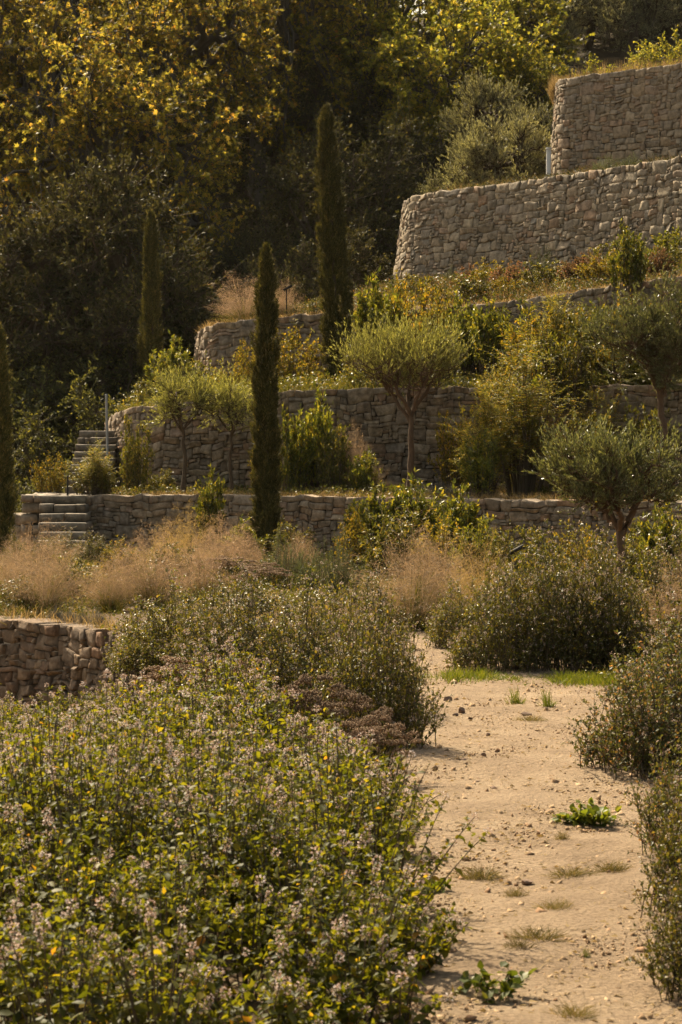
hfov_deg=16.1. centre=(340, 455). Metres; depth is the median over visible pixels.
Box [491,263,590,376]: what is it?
feathery shrub
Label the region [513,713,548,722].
dry grass patch
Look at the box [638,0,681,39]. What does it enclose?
olive tree
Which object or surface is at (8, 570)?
plume grass
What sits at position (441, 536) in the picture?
shrub
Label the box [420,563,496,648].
flowering shrub
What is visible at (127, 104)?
plane tree
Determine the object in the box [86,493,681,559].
stone wall
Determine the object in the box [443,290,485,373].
shrub
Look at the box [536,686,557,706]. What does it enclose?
grass tuft
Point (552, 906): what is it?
dry grass patch
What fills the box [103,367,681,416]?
ground cover
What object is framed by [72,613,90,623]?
grass cushion
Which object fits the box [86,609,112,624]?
grass cushion
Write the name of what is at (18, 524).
stone wall
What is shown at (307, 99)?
evergreen tree
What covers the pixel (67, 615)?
grass cushion
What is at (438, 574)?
plume grass
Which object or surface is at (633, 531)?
shrub
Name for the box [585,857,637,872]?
dry grass patch
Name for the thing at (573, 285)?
ground cover
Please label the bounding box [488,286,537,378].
nandina shrub
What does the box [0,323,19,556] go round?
cypress tree
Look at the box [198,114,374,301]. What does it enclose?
evergreen tree
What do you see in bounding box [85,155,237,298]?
evergreen tree
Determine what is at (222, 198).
evergreen tree
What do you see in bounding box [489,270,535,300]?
shrub
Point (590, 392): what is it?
feathery shrub
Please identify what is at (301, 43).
woods
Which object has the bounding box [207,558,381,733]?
flowering shrub
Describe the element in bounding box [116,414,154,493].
shrub
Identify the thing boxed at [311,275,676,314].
terrace ground
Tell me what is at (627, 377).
shrub
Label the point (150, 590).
plume grass
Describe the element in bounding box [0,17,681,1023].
ground
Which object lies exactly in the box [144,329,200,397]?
shrub
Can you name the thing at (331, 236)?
cypress tree
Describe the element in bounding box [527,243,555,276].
rosemary bush
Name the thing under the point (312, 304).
shrub
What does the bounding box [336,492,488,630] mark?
plume grass
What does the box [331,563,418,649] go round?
flowering shrub
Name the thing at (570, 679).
grass
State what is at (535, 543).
shrub
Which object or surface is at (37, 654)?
stone wall
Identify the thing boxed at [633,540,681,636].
plume grass
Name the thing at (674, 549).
flowering shrub
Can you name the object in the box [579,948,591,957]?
grass tuft
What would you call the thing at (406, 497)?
shrub
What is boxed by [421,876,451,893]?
weed
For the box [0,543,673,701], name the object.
ground cover
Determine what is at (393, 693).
flowering shrub
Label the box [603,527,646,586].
shrub
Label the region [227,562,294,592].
sedum clump
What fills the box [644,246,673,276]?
red shrub
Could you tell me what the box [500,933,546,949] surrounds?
dry grass patch
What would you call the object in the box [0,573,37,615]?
shrub
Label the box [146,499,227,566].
plume grass
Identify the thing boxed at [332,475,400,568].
shrub
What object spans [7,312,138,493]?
thicket tree
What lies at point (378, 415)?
stone wall
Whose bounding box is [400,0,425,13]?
sky
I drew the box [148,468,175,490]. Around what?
shrub
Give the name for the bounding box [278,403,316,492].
shrub
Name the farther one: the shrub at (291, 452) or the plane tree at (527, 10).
the plane tree at (527, 10)
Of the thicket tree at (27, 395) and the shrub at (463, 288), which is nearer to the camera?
the shrub at (463, 288)
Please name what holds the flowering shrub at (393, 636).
on the ground at (604, 55)
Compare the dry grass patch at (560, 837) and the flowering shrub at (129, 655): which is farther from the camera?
the flowering shrub at (129, 655)
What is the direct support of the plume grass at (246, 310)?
on the terrace ground at (495, 301)
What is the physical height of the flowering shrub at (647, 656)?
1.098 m
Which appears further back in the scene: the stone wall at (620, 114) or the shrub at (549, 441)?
the stone wall at (620, 114)
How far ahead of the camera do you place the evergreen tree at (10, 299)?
56.73 m
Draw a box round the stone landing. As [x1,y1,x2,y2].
[21,492,80,548]
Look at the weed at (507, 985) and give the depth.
7.28 m
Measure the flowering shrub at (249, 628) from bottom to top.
1.068 m
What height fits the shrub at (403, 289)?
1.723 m
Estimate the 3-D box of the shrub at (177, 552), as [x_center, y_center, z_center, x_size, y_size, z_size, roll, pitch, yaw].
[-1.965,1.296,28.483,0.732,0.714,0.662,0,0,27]
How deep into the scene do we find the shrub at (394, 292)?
48.25 m
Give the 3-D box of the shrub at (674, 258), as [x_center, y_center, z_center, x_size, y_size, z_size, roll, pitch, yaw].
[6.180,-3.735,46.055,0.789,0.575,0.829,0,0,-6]
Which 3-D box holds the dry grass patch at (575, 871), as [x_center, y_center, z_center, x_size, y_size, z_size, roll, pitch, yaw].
[0.895,1.609,9.339,0.258,0.067,0.253,0,0,33]
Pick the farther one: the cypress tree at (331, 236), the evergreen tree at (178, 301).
the evergreen tree at (178, 301)
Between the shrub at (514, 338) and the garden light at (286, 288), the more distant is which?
the garden light at (286, 288)
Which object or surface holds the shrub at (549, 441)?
on the terrace ground at (385, 492)
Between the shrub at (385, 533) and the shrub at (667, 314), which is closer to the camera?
the shrub at (385, 533)
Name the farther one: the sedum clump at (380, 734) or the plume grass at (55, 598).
the plume grass at (55, 598)
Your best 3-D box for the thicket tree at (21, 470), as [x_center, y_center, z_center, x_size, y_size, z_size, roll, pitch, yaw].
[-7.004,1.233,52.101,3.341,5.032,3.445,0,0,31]
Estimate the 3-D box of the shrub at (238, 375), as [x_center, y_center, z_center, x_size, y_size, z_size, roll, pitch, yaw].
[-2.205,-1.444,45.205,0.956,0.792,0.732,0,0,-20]
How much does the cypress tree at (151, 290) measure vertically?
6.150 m
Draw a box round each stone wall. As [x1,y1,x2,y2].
[0,616,159,718]
[8,513,28,549]
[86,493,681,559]
[104,384,681,491]
[194,276,681,387]
[393,156,681,280]
[551,62,681,174]
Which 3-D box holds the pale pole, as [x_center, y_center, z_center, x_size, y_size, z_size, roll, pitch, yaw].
[-4.205,-0.549,43.401,0.064,1.098,0.053,0,0,-22]
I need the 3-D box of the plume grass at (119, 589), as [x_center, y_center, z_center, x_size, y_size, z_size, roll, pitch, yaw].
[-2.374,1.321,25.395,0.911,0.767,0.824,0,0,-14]
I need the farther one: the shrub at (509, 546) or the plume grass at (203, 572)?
the shrub at (509, 546)
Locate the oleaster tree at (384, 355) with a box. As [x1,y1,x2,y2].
[311,292,479,486]
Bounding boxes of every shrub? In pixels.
[0,527,42,575]
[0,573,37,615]
[29,451,69,492]
[29,526,84,562]
[44,554,106,604]
[61,433,116,494]
[61,453,119,494]
[68,524,114,565]
[87,534,146,579]
[101,602,154,676]
[105,564,240,677]
[106,598,160,675]
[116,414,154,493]
[131,376,164,405]
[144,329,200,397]
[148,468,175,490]
[148,536,209,595]
[154,566,259,664]
[174,553,317,695]
[176,351,214,386]
[191,463,226,545]
[199,360,246,394]
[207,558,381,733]
[210,558,319,642]
[218,514,268,558]
[231,338,274,384]
[268,318,326,383]
[268,514,314,563]
[275,555,394,668]
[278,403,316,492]
[280,566,452,752]
[290,379,350,488]
[305,295,326,314]
[313,414,352,493]
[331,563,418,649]
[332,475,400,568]
[332,504,384,571]
[335,333,382,388]
[337,584,431,713]
[341,266,407,363]
[342,445,381,495]
[348,501,423,576]
[381,284,408,306]
[383,268,416,317]
[386,273,439,297]
[388,275,451,370]
[388,467,447,561]
[409,504,464,573]
[411,321,469,386]
[416,281,457,304]
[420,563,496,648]
[425,292,464,328]
[427,397,471,490]
[432,479,493,559]
[434,353,514,496]
[440,531,566,672]
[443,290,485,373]
[444,322,587,496]
[446,268,508,303]
[447,515,502,581]
[448,262,478,287]
[455,424,499,497]
[466,254,504,285]
[467,292,509,371]
[468,527,596,649]
[475,360,517,414]
[477,258,529,290]
[483,513,631,672]
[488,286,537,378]
[488,519,522,570]
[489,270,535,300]
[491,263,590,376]
[499,303,565,385]
[505,524,568,592]
[519,255,569,292]
[526,333,596,386]
[532,306,600,411]
[535,499,644,629]
[536,412,596,498]
[543,294,593,342]
[551,515,667,672]
[552,514,595,569]
[556,249,604,280]
[561,608,681,780]
[563,298,612,376]
[564,375,632,461]
[566,524,614,587]
[571,244,625,281]
[575,408,636,461]
[589,239,635,265]
[589,284,640,378]
[598,593,681,732]
[603,347,673,385]
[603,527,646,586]
[606,218,653,291]
[606,501,681,630]
[619,685,681,855]
[621,560,681,676]
[622,390,681,488]
[623,775,681,1005]
[625,502,678,571]
[631,739,681,918]
[633,502,681,588]
[637,286,681,376]
[643,225,681,256]
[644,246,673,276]
[644,535,681,595]
[648,244,681,268]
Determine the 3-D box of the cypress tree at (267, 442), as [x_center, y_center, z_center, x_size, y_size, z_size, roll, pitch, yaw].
[-1.161,-0.819,37.221,0.625,4.963,0.643,0,0,0]
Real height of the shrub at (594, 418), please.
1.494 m
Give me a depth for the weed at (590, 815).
10.55 m
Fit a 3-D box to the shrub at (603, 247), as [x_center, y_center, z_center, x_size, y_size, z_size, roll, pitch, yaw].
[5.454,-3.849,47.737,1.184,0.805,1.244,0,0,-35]
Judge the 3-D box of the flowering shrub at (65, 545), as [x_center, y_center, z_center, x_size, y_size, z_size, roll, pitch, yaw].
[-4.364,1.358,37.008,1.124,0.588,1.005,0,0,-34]
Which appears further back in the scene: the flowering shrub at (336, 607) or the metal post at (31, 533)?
the metal post at (31, 533)
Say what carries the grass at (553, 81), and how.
on the stone wall at (620, 114)
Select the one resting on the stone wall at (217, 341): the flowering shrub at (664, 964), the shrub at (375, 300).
the shrub at (375, 300)
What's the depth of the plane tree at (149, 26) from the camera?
70.94 m
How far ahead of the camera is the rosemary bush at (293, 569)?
29.44 m
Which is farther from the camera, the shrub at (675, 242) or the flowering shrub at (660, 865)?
the shrub at (675, 242)
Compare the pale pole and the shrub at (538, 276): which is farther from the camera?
the shrub at (538, 276)
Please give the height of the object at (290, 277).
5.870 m
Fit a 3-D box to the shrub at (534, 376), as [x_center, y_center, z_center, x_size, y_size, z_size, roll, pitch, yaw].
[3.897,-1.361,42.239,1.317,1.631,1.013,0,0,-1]
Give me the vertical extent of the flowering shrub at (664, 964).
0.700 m
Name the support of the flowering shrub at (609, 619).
on the ground at (604, 55)
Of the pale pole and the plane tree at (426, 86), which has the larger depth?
the plane tree at (426, 86)
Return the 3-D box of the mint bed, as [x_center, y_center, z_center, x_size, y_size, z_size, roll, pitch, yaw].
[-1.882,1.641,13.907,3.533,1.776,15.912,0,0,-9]
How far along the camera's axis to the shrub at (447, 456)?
41.69 m
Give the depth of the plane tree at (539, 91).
74.30 m
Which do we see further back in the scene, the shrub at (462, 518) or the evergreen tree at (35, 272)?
the evergreen tree at (35, 272)
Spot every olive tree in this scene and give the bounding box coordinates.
[135,347,226,491]
[193,356,261,491]
[415,136,493,194]
[430,105,550,189]
[434,66,534,180]
[481,88,553,179]
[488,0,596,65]
[521,403,681,597]
[564,258,681,490]
[570,0,660,49]
[587,0,681,63]
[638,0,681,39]
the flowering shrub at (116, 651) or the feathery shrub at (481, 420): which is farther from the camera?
the feathery shrub at (481, 420)
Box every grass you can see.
[0,516,84,585]
[0,534,100,615]
[0,546,52,597]
[0,602,128,633]
[73,547,156,611]
[91,515,210,609]
[117,381,425,410]
[141,487,679,500]
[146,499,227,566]
[169,526,238,601]
[174,509,268,581]
[195,270,681,333]
[205,271,280,321]
[215,524,266,566]
[243,591,355,655]
[272,529,321,568]
[274,277,305,317]
[297,592,373,645]
[333,419,376,486]
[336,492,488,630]
[340,446,397,489]
[399,524,491,610]
[415,665,636,687]
[438,525,520,605]
[544,54,681,104]
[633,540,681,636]
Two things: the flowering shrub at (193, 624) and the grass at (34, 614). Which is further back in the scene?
the grass at (34, 614)
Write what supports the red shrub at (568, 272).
on the terrace ground at (495, 301)
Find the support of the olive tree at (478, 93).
on the ground at (604, 55)
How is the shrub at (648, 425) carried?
on the terrace ground at (385, 492)
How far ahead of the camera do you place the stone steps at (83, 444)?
44.30 m
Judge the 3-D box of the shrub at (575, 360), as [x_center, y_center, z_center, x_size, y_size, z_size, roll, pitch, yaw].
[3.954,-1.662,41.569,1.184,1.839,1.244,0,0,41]
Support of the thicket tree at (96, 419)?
on the ground at (604, 55)
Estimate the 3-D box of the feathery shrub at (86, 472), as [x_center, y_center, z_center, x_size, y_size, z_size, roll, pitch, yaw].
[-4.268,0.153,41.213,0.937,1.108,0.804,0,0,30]
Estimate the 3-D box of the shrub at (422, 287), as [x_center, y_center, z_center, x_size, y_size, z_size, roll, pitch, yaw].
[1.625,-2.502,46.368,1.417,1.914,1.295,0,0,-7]
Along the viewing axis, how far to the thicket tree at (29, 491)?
49.53 m
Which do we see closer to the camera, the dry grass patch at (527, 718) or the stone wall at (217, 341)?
the dry grass patch at (527, 718)
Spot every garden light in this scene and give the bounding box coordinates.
[283,285,292,314]
[510,545,523,564]
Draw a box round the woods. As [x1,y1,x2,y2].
[36,0,641,156]
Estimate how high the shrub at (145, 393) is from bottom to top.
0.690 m
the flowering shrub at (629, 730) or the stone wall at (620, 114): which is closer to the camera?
the flowering shrub at (629, 730)
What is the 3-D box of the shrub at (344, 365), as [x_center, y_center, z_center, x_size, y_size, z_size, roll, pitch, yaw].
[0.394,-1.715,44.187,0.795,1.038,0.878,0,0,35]
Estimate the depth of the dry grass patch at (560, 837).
10.16 m
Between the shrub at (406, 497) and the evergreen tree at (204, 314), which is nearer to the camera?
the shrub at (406, 497)
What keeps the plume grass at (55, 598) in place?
on the ground at (604, 55)
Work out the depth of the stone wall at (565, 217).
51.41 m
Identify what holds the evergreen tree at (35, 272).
on the ground at (604, 55)
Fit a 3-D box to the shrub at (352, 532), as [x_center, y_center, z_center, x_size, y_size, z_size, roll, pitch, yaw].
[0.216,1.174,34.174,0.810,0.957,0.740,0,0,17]
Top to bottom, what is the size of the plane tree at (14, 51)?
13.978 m
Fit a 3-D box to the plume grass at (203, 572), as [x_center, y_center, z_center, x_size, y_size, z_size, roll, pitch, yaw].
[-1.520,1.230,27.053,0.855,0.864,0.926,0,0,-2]
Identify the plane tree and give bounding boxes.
[0,0,137,276]
[0,10,255,320]
[7,0,158,116]
[73,0,297,283]
[82,1,222,57]
[144,0,411,270]
[222,1,379,78]
[287,0,499,152]
[347,0,564,176]
[410,0,594,99]
[493,43,577,141]
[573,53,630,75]
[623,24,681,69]
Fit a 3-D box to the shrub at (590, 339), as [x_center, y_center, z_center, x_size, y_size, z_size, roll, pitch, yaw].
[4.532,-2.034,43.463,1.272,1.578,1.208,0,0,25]
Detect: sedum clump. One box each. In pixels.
[128,669,195,710]
[132,652,281,713]
[185,555,269,586]
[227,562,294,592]
[248,673,392,756]
[302,714,423,786]
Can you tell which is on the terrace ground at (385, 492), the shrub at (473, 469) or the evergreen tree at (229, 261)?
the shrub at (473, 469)
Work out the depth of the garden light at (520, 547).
30.95 m
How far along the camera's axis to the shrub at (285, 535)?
35.44 m
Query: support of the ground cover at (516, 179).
on the terrace ground
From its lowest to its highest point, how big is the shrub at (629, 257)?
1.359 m
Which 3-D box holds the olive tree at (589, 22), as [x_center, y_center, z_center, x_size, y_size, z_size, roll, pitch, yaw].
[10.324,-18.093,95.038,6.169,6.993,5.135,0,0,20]
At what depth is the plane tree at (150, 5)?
89.89 m
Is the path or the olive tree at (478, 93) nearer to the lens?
the path
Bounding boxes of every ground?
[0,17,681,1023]
[109,490,643,501]
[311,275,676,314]
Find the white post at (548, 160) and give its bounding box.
[546,148,551,176]
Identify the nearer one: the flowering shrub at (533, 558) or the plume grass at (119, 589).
the flowering shrub at (533, 558)
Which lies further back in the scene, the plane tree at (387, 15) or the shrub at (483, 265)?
the plane tree at (387, 15)
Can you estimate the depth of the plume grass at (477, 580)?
24.50 m
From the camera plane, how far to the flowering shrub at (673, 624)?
17.37 m
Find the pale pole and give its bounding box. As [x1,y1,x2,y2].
[105,394,108,454]
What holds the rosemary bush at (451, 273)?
on the terrace ground at (495, 301)
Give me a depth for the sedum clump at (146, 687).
15.57 m
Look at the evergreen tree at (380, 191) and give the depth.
69.42 m
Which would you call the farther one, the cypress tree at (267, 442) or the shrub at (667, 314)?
the shrub at (667, 314)
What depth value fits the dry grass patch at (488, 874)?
9.35 m
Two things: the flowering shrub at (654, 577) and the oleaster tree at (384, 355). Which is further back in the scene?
the oleaster tree at (384, 355)
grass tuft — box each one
[504,686,525,704]
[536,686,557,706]
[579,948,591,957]
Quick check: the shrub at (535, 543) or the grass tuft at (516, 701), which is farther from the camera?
the shrub at (535, 543)
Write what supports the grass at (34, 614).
on the stone wall at (37, 654)
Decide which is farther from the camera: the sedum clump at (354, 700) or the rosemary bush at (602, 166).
the rosemary bush at (602, 166)
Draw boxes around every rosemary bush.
[259,518,306,589]
[289,538,327,594]
[314,519,366,599]
[443,265,458,285]
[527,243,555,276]
[591,154,620,169]
[619,147,642,165]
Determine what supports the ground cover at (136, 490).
on the terrace ground at (385, 492)
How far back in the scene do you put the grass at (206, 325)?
47.24 m
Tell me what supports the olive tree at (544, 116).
on the ground at (604, 55)
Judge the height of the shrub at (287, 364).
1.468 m
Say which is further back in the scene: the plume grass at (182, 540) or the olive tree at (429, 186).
the olive tree at (429, 186)
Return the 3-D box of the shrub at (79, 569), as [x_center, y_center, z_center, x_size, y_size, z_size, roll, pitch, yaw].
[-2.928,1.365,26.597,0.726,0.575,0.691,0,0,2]
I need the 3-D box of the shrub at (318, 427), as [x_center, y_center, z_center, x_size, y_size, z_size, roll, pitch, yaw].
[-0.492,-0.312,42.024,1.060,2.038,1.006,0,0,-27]
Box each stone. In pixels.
[443,696,452,700]
[458,707,464,712]
[521,712,531,715]
[521,879,532,884]
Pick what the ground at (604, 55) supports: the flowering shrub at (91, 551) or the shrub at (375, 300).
the flowering shrub at (91, 551)
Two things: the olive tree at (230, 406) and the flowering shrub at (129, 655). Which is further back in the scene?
the olive tree at (230, 406)
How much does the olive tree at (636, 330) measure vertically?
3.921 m
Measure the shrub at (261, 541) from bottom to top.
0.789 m
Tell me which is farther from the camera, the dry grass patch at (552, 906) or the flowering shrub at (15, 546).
the flowering shrub at (15, 546)
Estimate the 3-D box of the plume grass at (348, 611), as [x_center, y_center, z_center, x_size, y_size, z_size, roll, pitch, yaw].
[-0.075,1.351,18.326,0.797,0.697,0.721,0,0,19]
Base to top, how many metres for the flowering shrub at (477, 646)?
1.165 m
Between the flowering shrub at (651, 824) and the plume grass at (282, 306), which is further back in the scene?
the plume grass at (282, 306)
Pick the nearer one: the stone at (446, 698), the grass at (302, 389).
the stone at (446, 698)
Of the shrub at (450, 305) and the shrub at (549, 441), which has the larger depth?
the shrub at (450, 305)
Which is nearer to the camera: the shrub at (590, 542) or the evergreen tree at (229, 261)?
the shrub at (590, 542)
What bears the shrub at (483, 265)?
on the terrace ground at (495, 301)
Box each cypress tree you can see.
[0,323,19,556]
[136,208,164,390]
[245,242,285,558]
[313,102,355,382]
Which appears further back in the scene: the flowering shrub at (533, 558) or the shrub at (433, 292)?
the shrub at (433, 292)
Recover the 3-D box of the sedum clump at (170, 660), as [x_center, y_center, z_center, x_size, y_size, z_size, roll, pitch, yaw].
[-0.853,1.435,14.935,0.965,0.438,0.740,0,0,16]
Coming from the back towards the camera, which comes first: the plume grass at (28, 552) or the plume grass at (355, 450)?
the plume grass at (355, 450)
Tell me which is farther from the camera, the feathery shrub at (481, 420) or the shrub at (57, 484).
the shrub at (57, 484)
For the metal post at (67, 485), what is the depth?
40.49 m
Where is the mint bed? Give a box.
[0,628,492,1023]
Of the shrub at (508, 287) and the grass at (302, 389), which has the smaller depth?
the grass at (302, 389)
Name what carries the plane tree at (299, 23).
on the ground at (604, 55)
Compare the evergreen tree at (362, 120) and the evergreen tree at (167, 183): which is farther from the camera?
the evergreen tree at (362, 120)
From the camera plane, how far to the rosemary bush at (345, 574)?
27.45 m
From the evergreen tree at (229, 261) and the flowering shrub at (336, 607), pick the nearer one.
the flowering shrub at (336, 607)
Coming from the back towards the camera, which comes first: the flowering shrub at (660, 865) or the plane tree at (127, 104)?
the plane tree at (127, 104)
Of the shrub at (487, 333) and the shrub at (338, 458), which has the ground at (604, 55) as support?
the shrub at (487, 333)
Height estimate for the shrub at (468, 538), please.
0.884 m
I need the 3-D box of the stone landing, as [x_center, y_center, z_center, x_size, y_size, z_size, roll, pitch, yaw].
[-4.948,1.356,41.518,0.852,1.412,2.154,0,0,0]
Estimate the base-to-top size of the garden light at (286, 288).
0.859 m
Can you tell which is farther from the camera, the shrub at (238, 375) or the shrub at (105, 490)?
the shrub at (238, 375)
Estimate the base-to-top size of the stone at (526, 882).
0.026 m
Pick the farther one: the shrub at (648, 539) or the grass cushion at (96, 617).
the shrub at (648, 539)
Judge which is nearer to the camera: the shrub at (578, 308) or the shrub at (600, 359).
the shrub at (600, 359)
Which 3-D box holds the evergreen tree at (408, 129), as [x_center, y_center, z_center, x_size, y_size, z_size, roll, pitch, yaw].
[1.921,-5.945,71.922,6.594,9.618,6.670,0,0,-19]
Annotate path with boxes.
[380,606,681,1023]
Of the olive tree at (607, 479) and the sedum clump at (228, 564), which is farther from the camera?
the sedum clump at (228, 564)
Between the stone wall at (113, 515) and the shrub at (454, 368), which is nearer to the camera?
the stone wall at (113, 515)
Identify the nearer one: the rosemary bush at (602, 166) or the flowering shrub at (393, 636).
the flowering shrub at (393, 636)
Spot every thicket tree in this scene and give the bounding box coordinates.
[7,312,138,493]
[9,396,73,511]
[13,454,73,512]
[19,339,144,482]
[28,357,145,467]
[155,313,233,365]
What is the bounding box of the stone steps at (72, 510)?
[38,494,93,549]
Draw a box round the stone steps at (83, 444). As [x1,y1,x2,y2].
[65,431,117,494]
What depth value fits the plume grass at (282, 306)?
49.16 m
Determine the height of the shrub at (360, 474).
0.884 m
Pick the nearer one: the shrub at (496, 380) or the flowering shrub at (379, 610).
the flowering shrub at (379, 610)
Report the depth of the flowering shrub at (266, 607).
19.44 m
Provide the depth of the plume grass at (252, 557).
33.55 m
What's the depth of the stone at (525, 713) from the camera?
15.03 m
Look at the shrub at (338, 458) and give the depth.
41.38 m
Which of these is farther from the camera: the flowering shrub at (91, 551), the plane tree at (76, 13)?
the plane tree at (76, 13)
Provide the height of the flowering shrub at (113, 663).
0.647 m
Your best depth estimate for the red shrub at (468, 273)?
50.41 m
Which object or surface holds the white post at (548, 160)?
on the terrace ground
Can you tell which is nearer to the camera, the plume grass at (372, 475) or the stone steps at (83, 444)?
the plume grass at (372, 475)
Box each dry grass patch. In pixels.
[446,862,509,882]
[498,887,529,897]
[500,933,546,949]
[501,923,575,944]
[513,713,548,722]
[520,896,577,910]
[542,999,604,1021]
[543,864,600,880]
[552,830,573,839]
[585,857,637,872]
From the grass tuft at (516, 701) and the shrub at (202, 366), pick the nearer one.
the grass tuft at (516, 701)
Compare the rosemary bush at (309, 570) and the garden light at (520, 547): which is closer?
the rosemary bush at (309, 570)
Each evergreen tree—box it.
[0,141,201,459]
[0,209,86,302]
[1,122,257,436]
[7,262,38,485]
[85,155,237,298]
[125,76,282,269]
[129,285,243,380]
[177,208,311,325]
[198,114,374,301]
[214,1,390,228]
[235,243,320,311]
[241,100,439,296]
[270,29,414,191]
[274,211,394,303]
[315,92,454,275]
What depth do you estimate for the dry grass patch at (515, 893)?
8.87 m
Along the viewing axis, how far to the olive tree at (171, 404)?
41.51 m
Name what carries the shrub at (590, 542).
on the ground at (604, 55)
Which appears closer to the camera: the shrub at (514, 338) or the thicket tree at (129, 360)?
the shrub at (514, 338)
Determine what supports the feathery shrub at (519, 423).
on the terrace ground at (385, 492)
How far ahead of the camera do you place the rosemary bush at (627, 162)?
51.17 m
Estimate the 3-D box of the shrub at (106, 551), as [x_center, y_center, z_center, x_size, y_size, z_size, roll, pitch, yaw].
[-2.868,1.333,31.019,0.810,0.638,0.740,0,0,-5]
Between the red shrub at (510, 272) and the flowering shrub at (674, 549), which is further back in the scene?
the red shrub at (510, 272)
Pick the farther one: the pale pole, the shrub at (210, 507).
the pale pole
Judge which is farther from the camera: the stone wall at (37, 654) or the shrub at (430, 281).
the shrub at (430, 281)
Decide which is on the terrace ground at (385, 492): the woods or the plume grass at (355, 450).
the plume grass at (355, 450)
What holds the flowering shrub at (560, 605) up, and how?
on the ground at (604, 55)
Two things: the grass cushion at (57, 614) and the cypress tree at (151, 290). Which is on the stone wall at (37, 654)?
the grass cushion at (57, 614)
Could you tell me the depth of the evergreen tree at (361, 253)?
59.84 m
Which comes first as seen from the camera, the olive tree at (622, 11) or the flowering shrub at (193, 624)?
the flowering shrub at (193, 624)
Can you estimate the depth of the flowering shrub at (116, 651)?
20.33 m
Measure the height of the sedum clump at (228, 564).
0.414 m
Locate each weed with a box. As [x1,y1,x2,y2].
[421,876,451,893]
[457,960,536,1004]
[550,797,621,826]
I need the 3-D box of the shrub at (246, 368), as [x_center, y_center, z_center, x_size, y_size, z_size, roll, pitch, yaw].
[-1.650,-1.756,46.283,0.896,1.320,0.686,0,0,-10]
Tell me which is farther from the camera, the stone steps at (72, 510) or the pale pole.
the pale pole
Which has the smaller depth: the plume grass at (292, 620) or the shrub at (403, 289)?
the plume grass at (292, 620)
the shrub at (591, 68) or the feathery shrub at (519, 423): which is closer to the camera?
the feathery shrub at (519, 423)
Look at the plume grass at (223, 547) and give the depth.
30.94 m
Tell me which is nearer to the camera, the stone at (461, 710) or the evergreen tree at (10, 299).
the stone at (461, 710)
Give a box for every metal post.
[31,522,32,550]
[66,476,68,495]
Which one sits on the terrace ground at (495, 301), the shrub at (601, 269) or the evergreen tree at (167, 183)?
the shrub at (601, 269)
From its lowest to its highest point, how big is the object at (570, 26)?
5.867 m
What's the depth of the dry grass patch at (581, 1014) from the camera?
7.04 m
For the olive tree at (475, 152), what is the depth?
63.57 m
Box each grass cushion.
[43,604,64,619]
[60,608,78,621]
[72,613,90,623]
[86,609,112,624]
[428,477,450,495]
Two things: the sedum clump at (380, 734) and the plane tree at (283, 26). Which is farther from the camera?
the plane tree at (283, 26)
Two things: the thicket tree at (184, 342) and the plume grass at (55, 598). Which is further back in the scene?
the thicket tree at (184, 342)
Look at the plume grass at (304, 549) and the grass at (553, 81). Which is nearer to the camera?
the plume grass at (304, 549)
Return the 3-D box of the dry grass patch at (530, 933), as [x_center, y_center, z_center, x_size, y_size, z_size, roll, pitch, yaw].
[0.658,1.603,8.119,0.253,0.067,0.258,0,0,-39]
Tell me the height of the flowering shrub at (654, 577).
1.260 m
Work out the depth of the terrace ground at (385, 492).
40.63 m
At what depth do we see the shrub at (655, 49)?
72.96 m
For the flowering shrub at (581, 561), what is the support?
on the ground at (604, 55)
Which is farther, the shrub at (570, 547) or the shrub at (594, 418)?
the shrub at (594, 418)
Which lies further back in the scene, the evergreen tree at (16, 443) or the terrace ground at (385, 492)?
the evergreen tree at (16, 443)
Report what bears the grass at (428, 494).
on the stone wall at (113, 515)
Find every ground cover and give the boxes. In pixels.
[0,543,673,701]
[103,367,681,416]
[108,481,681,499]
[212,247,681,322]
[429,154,681,191]

